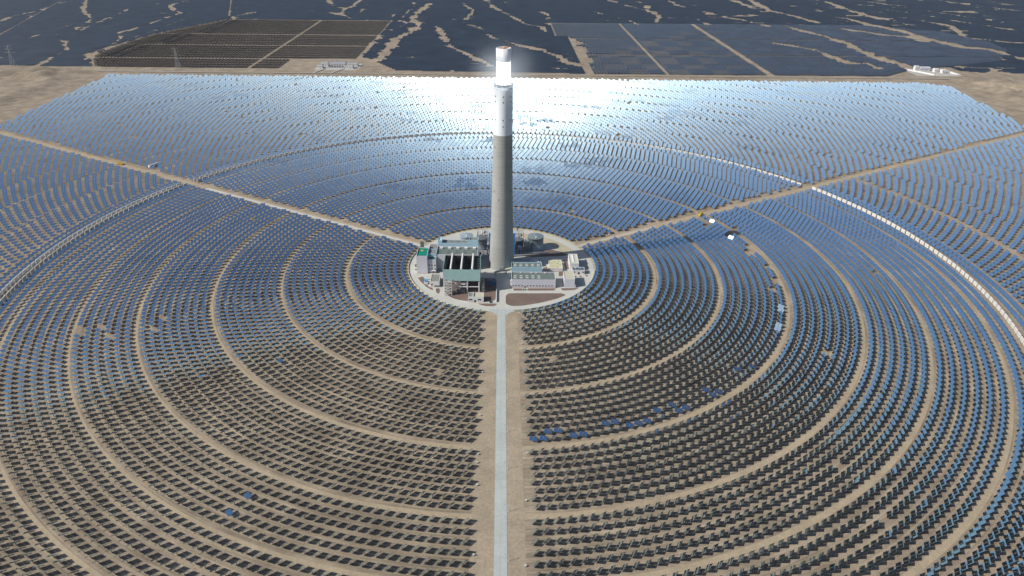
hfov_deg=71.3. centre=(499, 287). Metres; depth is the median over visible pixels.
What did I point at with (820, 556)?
heliostat
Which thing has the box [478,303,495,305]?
planting soil
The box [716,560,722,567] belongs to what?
heliostat
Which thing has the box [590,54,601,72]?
solar tracker row
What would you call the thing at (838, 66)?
solar tracker row
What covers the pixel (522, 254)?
ground pipeline
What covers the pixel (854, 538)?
heliostat
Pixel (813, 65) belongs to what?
solar tracker row
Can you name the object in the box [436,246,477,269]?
turbine hall
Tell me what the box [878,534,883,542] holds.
heliostat
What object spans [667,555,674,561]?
heliostat
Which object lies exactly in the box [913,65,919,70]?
substation building
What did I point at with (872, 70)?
solar tracker row
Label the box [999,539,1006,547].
heliostat
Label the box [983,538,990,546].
heliostat
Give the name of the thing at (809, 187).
dirt road
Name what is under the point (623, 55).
solar tracker row
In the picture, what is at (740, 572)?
heliostat
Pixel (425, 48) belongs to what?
photovoltaic rows
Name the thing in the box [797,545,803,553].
heliostat
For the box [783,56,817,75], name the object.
solar tracker row
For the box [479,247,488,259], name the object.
pipe rack
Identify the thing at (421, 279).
planting soil
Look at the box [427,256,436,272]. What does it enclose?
office wing
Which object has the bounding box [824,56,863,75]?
solar tracker row
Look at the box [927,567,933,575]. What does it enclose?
heliostat
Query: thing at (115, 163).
dirt road
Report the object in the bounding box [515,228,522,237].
pipe rack
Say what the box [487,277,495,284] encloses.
transformer yard
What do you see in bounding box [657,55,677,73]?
solar tracker row
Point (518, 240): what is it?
storage tank
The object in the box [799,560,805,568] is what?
heliostat
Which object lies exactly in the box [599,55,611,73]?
solar tracker row
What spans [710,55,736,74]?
solar tracker row
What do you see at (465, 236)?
storage tank
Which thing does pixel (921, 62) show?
solar tracker row
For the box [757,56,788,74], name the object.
solar tracker row
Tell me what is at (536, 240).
storage tank
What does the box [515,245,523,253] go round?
pipe rack
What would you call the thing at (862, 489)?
dirt road
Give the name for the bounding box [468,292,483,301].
gatehouse
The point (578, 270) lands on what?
porch building
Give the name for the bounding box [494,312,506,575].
road
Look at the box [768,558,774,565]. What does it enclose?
heliostat
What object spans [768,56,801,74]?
solar tracker row
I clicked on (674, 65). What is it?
solar tracker row
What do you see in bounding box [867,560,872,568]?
heliostat
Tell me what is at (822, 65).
solar tracker row
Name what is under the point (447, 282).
lattice stair tower
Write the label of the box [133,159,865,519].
dirt road
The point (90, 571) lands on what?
dirt road
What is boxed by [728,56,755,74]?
solar tracker row
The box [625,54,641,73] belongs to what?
solar tracker row
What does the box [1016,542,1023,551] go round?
heliostat
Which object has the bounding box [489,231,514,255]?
blue service core
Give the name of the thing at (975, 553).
heliostat
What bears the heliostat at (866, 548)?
on the ground at (358, 40)
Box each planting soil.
[418,277,432,289]
[445,278,496,301]
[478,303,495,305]
[506,293,564,305]
[526,250,566,256]
[527,288,554,290]
[561,288,577,289]
[563,260,568,268]
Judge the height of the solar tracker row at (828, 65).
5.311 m
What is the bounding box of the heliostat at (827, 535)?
[824,533,829,540]
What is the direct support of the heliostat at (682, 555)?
on the ground at (358, 40)
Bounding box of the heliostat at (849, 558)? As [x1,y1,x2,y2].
[847,554,852,562]
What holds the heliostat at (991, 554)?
on the ground at (358, 40)
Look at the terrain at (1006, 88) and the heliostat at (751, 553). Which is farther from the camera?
the terrain at (1006, 88)
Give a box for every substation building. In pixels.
[321,61,328,65]
[331,61,346,65]
[346,64,353,68]
[347,62,358,66]
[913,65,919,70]
[919,66,930,70]
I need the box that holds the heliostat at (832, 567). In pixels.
[829,563,834,571]
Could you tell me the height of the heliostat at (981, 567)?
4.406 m
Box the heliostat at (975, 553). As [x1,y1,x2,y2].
[972,550,979,558]
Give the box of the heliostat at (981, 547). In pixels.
[978,544,984,552]
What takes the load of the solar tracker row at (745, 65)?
on the ground at (358, 40)
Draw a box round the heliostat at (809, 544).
[806,541,812,549]
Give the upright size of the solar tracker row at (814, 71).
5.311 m
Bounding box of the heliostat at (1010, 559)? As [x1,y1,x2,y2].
[1007,554,1015,563]
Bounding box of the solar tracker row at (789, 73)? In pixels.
[760,56,791,74]
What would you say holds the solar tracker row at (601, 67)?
on the ground at (358, 40)
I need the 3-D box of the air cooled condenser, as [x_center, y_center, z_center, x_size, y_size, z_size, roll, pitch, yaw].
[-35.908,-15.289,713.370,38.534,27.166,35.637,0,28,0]
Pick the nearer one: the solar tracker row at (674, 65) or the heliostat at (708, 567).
the heliostat at (708, 567)
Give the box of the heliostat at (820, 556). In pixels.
[818,552,823,560]
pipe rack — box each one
[477,230,488,243]
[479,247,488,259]
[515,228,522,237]
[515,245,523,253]
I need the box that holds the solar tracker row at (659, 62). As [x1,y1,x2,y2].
[651,55,670,73]
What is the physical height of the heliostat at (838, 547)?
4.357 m
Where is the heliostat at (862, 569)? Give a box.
[859,565,864,573]
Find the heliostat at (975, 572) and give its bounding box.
[972,569,978,575]
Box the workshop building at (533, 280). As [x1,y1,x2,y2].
[510,272,555,287]
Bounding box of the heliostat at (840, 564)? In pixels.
[838,559,843,567]
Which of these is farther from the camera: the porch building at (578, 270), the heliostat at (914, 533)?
the porch building at (578, 270)
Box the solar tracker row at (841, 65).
[821,56,859,74]
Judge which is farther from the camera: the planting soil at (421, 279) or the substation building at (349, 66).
the substation building at (349, 66)
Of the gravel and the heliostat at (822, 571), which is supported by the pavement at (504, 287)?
the gravel
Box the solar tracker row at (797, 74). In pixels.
[766,56,798,75]
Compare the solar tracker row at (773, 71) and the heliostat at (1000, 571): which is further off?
the solar tracker row at (773, 71)
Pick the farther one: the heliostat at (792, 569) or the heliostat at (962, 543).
the heliostat at (962, 543)
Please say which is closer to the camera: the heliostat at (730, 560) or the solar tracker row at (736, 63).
the heliostat at (730, 560)
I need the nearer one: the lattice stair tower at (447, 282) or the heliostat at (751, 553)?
the heliostat at (751, 553)
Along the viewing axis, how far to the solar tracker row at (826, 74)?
1698.22 m
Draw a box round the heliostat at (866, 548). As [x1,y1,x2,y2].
[863,544,868,552]
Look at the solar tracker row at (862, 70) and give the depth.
1659.82 m
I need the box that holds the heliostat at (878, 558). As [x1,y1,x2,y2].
[875,555,880,563]
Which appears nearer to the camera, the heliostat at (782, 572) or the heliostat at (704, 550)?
the heliostat at (782, 572)
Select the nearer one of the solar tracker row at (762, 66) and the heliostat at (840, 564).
the heliostat at (840, 564)
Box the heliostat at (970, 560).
[966,555,973,564]
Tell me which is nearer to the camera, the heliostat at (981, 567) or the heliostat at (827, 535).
the heliostat at (981, 567)
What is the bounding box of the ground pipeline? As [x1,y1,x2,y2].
[514,252,559,255]
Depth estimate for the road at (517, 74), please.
1591.95 m
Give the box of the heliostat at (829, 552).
[826,547,832,556]
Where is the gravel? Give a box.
[519,233,573,252]
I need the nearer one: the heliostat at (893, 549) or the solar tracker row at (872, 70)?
the heliostat at (893, 549)
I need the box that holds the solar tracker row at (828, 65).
[810,56,846,74]
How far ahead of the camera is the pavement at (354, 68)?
1641.68 m
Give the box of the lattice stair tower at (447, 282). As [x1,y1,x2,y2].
[444,279,451,295]
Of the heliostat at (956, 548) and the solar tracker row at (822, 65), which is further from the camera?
the solar tracker row at (822, 65)
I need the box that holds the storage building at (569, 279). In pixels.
[563,271,575,287]
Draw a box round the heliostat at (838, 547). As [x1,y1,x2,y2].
[835,543,840,551]
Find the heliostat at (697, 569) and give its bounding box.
[693,566,700,574]
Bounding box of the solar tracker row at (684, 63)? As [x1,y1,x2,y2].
[675,55,696,73]
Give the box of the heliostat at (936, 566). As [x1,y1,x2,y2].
[934,561,940,570]
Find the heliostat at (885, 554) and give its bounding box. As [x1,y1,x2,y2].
[883,550,888,558]
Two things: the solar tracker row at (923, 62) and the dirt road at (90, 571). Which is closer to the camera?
the dirt road at (90, 571)
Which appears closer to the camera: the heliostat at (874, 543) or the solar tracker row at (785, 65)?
the heliostat at (874, 543)
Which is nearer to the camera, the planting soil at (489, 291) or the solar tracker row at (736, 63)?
the planting soil at (489, 291)
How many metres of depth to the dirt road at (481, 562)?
493.82 m
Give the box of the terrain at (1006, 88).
[0,0,1023,113]
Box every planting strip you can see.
[406,249,488,312]
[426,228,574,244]
[517,248,595,312]
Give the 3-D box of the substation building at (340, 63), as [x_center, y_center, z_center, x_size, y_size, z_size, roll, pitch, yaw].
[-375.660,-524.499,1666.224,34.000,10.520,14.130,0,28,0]
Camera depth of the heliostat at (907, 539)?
431.21 m
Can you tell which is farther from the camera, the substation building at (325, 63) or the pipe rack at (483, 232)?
the substation building at (325, 63)
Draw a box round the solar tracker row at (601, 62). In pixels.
[596,54,608,73]
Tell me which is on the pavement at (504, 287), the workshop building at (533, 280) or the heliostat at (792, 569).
the workshop building at (533, 280)
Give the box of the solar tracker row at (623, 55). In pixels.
[622,54,637,73]
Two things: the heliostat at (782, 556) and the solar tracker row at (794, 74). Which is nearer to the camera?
the heliostat at (782, 556)
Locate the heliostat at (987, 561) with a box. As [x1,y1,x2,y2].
[983,557,990,566]
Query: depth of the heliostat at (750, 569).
411.18 m
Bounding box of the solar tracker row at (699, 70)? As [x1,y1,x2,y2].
[680,55,703,74]
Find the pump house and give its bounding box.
[430,274,440,286]
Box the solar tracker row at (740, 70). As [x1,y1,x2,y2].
[719,56,745,74]
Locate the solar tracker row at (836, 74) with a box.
[800,56,838,75]
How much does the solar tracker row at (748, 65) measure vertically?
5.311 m
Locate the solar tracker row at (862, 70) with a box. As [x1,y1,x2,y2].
[849,64,873,75]
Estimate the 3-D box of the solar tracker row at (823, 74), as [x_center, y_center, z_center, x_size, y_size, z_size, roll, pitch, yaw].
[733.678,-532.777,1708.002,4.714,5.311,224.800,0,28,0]
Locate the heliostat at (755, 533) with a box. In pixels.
[752,530,758,537]
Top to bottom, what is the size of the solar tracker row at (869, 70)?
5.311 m
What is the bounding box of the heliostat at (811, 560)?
[808,556,814,564]
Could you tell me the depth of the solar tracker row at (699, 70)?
1703.39 m
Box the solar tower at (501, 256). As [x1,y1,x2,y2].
[489,46,513,271]
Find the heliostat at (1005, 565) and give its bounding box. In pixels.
[1002,560,1009,569]
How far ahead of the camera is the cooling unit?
759.49 m
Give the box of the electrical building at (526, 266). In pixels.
[511,262,541,275]
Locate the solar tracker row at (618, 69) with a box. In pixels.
[608,55,621,73]
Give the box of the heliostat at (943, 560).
[940,556,947,564]
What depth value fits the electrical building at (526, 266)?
735.31 m
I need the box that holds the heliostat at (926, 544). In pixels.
[924,540,929,548]
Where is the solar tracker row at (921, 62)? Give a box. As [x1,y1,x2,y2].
[907,57,932,67]
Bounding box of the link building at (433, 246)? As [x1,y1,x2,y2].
[429,244,437,248]
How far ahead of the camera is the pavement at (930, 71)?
1643.12 m
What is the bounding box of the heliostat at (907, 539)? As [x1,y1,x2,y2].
[904,535,910,543]
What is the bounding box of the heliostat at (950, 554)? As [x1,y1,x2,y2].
[947,550,953,559]
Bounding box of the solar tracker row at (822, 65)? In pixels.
[803,56,841,75]
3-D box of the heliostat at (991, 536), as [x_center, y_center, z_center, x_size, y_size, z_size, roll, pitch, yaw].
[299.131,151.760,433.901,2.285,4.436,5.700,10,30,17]
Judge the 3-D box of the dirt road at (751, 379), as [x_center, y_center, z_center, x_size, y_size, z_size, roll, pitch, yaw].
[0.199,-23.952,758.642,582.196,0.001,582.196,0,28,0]
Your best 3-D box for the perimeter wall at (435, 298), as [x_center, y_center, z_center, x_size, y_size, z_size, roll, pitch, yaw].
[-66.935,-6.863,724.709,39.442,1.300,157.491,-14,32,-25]
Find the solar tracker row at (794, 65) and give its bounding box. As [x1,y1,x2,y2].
[778,55,811,74]
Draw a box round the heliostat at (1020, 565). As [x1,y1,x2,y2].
[1017,560,1023,569]
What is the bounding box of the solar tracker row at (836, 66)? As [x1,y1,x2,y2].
[815,56,853,75]
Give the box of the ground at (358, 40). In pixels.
[0,0,1023,575]
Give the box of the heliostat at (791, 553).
[788,550,793,557]
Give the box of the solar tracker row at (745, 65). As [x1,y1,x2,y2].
[730,55,759,74]
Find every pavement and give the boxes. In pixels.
[314,64,362,70]
[409,229,593,311]
[906,69,962,75]
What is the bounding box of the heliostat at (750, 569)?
[747,565,754,573]
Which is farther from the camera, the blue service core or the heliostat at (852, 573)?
the blue service core
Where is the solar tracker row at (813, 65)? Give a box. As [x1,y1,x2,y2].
[795,56,831,75]
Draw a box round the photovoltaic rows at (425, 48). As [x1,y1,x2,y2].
[0,0,1023,73]
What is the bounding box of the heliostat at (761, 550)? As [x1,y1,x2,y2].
[758,547,764,554]
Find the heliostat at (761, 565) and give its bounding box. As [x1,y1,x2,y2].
[758,561,764,569]
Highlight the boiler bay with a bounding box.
[438,237,478,255]
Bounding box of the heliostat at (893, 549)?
[890,545,896,553]
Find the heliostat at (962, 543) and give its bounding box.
[958,539,965,547]
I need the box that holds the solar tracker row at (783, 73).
[754,56,785,74]
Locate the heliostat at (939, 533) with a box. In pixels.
[936,529,942,537]
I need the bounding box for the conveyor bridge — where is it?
[494,267,510,275]
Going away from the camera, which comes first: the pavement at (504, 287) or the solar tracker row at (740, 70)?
the pavement at (504, 287)
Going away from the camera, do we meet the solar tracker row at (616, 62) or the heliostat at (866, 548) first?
the heliostat at (866, 548)
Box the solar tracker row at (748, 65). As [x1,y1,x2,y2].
[734,55,762,74]
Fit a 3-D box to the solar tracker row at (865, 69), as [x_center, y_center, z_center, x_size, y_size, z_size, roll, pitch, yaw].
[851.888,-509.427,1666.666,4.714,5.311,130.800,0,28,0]
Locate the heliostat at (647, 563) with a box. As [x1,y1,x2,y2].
[644,559,651,566]
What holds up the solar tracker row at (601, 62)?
on the ground at (358, 40)
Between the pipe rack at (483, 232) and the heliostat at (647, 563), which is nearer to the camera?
the heliostat at (647, 563)
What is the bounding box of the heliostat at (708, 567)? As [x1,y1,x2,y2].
[705,563,712,571]
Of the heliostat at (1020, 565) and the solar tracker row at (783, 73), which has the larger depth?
the solar tracker row at (783, 73)
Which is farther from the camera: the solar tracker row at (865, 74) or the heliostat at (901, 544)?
the solar tracker row at (865, 74)
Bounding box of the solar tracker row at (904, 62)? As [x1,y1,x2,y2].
[892,56,913,66]
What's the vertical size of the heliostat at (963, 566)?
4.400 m
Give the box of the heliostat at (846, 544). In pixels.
[843,539,848,546]
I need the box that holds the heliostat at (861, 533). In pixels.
[859,529,864,537]
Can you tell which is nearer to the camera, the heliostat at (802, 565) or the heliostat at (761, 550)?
the heliostat at (802, 565)
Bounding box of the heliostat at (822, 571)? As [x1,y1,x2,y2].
[820,568,825,575]
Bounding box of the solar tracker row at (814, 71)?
[786,56,821,75]
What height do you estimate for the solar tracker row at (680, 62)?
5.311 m
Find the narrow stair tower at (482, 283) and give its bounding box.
[481,277,483,290]
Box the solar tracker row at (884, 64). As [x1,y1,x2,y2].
[866,57,900,71]
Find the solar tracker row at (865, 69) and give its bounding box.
[852,64,876,75]
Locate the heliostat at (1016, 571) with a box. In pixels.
[1012,566,1020,575]
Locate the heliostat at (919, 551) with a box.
[917,545,923,554]
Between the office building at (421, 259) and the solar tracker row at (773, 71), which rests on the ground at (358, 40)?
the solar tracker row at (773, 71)
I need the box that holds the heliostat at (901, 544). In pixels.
[898,540,903,548]
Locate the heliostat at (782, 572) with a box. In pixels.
[779,569,785,575]
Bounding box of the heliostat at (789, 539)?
[787,535,792,542]
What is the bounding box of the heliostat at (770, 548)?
[768,543,773,550]
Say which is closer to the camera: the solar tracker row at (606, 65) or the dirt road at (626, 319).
the dirt road at (626, 319)
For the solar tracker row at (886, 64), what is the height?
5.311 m
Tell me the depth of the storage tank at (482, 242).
789.58 m
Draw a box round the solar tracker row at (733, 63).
[722,56,749,74]
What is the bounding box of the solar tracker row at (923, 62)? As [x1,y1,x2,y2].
[910,57,935,67]
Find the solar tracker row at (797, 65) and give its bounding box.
[780,55,814,74]
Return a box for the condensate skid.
[453,281,465,292]
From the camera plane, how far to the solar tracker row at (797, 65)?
1693.25 m
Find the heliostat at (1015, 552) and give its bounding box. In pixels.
[1012,548,1019,557]
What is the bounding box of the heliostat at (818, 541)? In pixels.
[815,537,820,545]
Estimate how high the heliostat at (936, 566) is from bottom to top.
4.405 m
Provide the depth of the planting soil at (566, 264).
761.38 m
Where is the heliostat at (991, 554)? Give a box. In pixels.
[989,551,996,559]
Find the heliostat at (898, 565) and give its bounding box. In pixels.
[896,561,901,570]
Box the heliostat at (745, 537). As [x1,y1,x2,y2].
[742,534,748,541]
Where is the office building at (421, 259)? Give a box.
[416,242,428,273]
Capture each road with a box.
[0,132,427,245]
[0,139,1013,575]
[64,149,933,575]
[122,71,953,78]
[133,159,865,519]
[206,188,424,246]
[209,174,789,449]
[278,190,720,394]
[343,208,655,349]
[468,312,526,575]
[489,309,513,314]
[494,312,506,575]
[575,133,1023,247]
[577,226,655,246]
[855,180,1021,260]
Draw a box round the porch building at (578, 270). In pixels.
[572,267,584,273]
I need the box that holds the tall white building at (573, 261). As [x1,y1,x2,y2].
[568,254,578,270]
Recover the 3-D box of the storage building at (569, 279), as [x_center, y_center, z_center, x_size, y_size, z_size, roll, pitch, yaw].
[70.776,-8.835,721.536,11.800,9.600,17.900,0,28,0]
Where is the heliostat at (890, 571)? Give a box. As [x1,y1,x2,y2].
[888,566,893,575]
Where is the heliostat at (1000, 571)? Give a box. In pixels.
[996,566,1004,575]
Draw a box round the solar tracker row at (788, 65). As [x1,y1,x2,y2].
[772,56,805,74]
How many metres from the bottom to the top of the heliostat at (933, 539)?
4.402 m
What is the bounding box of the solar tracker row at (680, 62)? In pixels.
[672,55,693,74]
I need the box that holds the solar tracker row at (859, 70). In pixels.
[846,64,870,75]
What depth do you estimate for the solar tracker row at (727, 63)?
1697.01 m
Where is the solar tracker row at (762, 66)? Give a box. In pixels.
[745,55,775,74]
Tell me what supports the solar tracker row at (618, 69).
on the ground at (358, 40)
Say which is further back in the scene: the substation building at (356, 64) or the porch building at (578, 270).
the substation building at (356, 64)
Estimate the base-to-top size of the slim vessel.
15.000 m
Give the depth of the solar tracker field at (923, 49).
2017.89 m
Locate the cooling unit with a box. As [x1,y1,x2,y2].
[529,259,540,261]
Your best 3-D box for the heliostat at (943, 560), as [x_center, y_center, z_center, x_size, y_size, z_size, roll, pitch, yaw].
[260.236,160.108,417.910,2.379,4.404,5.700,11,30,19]
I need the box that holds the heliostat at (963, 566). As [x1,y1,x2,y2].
[960,561,967,570]
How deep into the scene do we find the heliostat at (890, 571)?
410.61 m
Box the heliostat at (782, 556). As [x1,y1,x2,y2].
[778,554,784,561]
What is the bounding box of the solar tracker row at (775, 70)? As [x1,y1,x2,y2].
[751,56,781,74]
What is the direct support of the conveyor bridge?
on the pavement at (504, 287)
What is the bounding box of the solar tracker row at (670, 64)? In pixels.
[660,55,680,73]
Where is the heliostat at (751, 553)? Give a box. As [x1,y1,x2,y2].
[748,550,754,557]
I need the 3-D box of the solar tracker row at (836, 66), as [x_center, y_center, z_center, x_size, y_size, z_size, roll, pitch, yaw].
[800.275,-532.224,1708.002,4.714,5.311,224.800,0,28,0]
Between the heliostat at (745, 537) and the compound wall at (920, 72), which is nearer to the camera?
the heliostat at (745, 537)
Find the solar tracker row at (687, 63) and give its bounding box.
[678,55,700,73]
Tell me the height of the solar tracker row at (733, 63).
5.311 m
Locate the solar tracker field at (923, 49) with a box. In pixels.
[125,18,1007,56]
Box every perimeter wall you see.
[408,250,486,311]
[514,272,594,311]
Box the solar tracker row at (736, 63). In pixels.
[725,56,752,74]
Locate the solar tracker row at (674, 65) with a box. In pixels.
[663,55,683,73]
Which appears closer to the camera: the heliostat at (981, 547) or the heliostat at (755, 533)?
the heliostat at (981, 547)
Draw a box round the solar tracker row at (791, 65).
[775,55,808,74]
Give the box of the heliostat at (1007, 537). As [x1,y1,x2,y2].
[1003,533,1011,541]
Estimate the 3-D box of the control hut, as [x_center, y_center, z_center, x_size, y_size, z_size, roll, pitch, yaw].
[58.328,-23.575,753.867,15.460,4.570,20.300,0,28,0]
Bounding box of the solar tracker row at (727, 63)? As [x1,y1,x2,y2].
[716,56,742,74]
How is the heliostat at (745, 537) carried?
on the ground at (358, 40)
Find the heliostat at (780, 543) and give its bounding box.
[777,539,783,546]
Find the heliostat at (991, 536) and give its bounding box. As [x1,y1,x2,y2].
[988,532,995,540]
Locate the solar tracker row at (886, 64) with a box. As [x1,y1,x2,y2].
[869,57,902,71]
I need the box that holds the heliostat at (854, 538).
[851,534,856,542]
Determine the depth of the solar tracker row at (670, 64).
1710.61 m
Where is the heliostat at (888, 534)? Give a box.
[885,530,891,537]
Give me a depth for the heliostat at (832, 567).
412.40 m
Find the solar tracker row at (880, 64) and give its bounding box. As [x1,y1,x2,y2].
[864,57,898,72]
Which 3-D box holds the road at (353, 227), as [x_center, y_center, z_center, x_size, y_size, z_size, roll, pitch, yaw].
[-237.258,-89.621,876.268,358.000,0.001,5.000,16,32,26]
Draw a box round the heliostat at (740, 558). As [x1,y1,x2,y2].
[737,554,743,561]
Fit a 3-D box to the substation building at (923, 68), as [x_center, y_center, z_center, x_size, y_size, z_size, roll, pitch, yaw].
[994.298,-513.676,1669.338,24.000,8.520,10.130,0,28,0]
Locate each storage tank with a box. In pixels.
[460,233,472,239]
[476,235,486,249]
[515,237,523,250]
[528,232,543,251]
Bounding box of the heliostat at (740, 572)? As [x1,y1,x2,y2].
[737,568,743,575]
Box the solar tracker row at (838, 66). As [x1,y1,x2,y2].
[818,56,856,75]
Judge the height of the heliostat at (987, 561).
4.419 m
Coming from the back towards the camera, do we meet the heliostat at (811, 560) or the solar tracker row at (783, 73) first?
the solar tracker row at (783, 73)
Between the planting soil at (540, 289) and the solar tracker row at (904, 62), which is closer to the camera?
the planting soil at (540, 289)
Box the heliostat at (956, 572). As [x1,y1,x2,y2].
[954,567,960,575]
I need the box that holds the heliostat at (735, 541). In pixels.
[732,537,738,544]
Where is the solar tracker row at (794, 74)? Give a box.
[763,56,795,75]
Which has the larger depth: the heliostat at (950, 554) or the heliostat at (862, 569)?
the heliostat at (950, 554)
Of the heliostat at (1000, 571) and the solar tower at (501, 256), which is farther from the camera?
the solar tower at (501, 256)
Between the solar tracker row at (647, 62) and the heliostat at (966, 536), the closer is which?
the heliostat at (966, 536)
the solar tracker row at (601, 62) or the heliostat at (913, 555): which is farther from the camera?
the solar tracker row at (601, 62)
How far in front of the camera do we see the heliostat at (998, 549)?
424.87 m
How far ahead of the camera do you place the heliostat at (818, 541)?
429.14 m
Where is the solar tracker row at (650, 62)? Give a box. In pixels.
[643,55,660,73]
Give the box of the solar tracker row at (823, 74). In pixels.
[789,56,824,75]
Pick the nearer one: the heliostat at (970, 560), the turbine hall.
the heliostat at (970, 560)
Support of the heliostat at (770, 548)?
on the ground at (358, 40)
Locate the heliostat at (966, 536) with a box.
[964,533,970,541]
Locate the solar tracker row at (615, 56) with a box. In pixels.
[614,55,627,73]
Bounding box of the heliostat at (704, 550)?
[701,546,707,553]
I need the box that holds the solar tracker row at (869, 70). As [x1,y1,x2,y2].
[855,64,880,75]
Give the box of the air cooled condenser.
[443,253,482,292]
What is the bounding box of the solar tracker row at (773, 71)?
[749,56,778,74]
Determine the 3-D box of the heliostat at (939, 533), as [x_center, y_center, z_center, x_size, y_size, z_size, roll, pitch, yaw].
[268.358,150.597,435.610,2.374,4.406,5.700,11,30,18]
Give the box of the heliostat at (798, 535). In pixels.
[796,531,801,538]
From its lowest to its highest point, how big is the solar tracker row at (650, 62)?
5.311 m
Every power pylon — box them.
[4,45,17,66]
[172,48,181,68]
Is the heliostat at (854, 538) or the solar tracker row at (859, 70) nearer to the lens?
the heliostat at (854, 538)
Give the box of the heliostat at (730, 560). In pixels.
[727,557,733,564]
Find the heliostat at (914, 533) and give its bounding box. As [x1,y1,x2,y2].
[910,529,917,538]
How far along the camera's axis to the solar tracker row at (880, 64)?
1719.90 m
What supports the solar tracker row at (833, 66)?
on the ground at (358, 40)
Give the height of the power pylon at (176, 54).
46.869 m
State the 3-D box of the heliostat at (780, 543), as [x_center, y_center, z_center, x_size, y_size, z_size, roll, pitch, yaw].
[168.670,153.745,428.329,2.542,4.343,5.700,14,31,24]
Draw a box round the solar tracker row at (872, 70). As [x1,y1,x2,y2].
[858,64,883,75]
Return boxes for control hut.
[547,260,562,271]
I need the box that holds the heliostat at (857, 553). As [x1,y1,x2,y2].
[855,549,860,557]
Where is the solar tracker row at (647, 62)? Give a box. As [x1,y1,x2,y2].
[640,55,657,73]
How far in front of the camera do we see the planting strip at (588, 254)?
711.05 m
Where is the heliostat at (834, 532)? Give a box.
[832,528,837,536]
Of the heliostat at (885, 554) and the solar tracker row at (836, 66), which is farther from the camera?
the solar tracker row at (836, 66)
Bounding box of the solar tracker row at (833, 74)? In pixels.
[797,56,834,75]
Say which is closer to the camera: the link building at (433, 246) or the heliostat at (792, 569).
the heliostat at (792, 569)
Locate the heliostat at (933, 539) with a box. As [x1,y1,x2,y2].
[930,535,936,543]
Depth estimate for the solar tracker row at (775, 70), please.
1698.73 m
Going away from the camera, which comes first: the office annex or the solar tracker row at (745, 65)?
the office annex
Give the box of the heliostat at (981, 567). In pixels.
[978,563,985,572]
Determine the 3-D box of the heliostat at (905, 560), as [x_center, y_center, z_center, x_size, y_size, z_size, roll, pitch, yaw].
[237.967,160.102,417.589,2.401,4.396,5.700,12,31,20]
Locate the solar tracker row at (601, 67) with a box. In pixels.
[593,54,604,72]
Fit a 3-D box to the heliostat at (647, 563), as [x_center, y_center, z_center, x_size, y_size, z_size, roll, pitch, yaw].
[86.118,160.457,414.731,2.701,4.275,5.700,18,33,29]
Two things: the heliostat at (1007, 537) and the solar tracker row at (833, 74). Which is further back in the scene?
the solar tracker row at (833, 74)
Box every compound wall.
[905,68,934,74]
[936,74,960,75]
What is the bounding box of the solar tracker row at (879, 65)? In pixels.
[860,56,897,72]
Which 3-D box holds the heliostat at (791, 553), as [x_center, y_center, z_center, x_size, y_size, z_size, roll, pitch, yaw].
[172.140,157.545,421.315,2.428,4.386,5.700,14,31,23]
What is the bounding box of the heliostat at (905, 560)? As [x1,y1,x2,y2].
[903,556,909,564]
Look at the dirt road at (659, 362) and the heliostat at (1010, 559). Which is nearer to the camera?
the heliostat at (1010, 559)
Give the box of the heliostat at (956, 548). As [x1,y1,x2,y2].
[953,544,959,553]
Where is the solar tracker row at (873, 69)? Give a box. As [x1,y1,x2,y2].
[861,63,886,75]
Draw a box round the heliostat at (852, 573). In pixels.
[850,570,855,575]
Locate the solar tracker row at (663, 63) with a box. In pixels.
[654,55,674,73]
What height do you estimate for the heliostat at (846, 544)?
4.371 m
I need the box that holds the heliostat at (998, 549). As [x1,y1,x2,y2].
[994,545,1001,554]
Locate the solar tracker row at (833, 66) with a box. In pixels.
[813,56,850,74]
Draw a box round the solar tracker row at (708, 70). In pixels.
[689,55,713,74]
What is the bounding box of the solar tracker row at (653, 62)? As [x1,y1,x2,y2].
[646,55,663,73]
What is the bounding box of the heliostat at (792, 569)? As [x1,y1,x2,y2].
[789,565,795,572]
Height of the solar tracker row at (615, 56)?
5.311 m
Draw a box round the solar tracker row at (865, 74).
[839,62,867,75]
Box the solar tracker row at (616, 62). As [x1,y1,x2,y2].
[611,55,624,73]
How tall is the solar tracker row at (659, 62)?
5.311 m
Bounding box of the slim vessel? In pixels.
[524,240,527,251]
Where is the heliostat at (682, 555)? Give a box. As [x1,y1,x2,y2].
[678,552,685,559]
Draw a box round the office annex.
[428,249,436,259]
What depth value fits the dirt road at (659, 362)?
622.54 m
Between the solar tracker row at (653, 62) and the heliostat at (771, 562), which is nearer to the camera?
the heliostat at (771, 562)
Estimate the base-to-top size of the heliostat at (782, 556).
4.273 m
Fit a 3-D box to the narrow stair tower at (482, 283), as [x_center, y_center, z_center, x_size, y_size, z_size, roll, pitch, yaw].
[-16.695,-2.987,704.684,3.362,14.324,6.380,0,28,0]
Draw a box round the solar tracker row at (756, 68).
[737,55,765,74]
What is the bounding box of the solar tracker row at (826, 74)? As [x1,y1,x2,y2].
[792,56,828,75]
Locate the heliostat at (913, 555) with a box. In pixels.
[910,551,916,559]
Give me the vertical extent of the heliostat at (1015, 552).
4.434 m
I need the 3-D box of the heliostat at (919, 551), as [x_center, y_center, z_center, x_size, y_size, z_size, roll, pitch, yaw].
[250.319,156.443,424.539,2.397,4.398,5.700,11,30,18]
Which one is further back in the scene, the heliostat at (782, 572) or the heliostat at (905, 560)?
the heliostat at (905, 560)
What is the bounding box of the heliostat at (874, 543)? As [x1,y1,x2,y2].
[871,539,876,548]
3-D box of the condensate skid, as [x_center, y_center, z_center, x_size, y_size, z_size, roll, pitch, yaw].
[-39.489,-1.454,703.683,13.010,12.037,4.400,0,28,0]

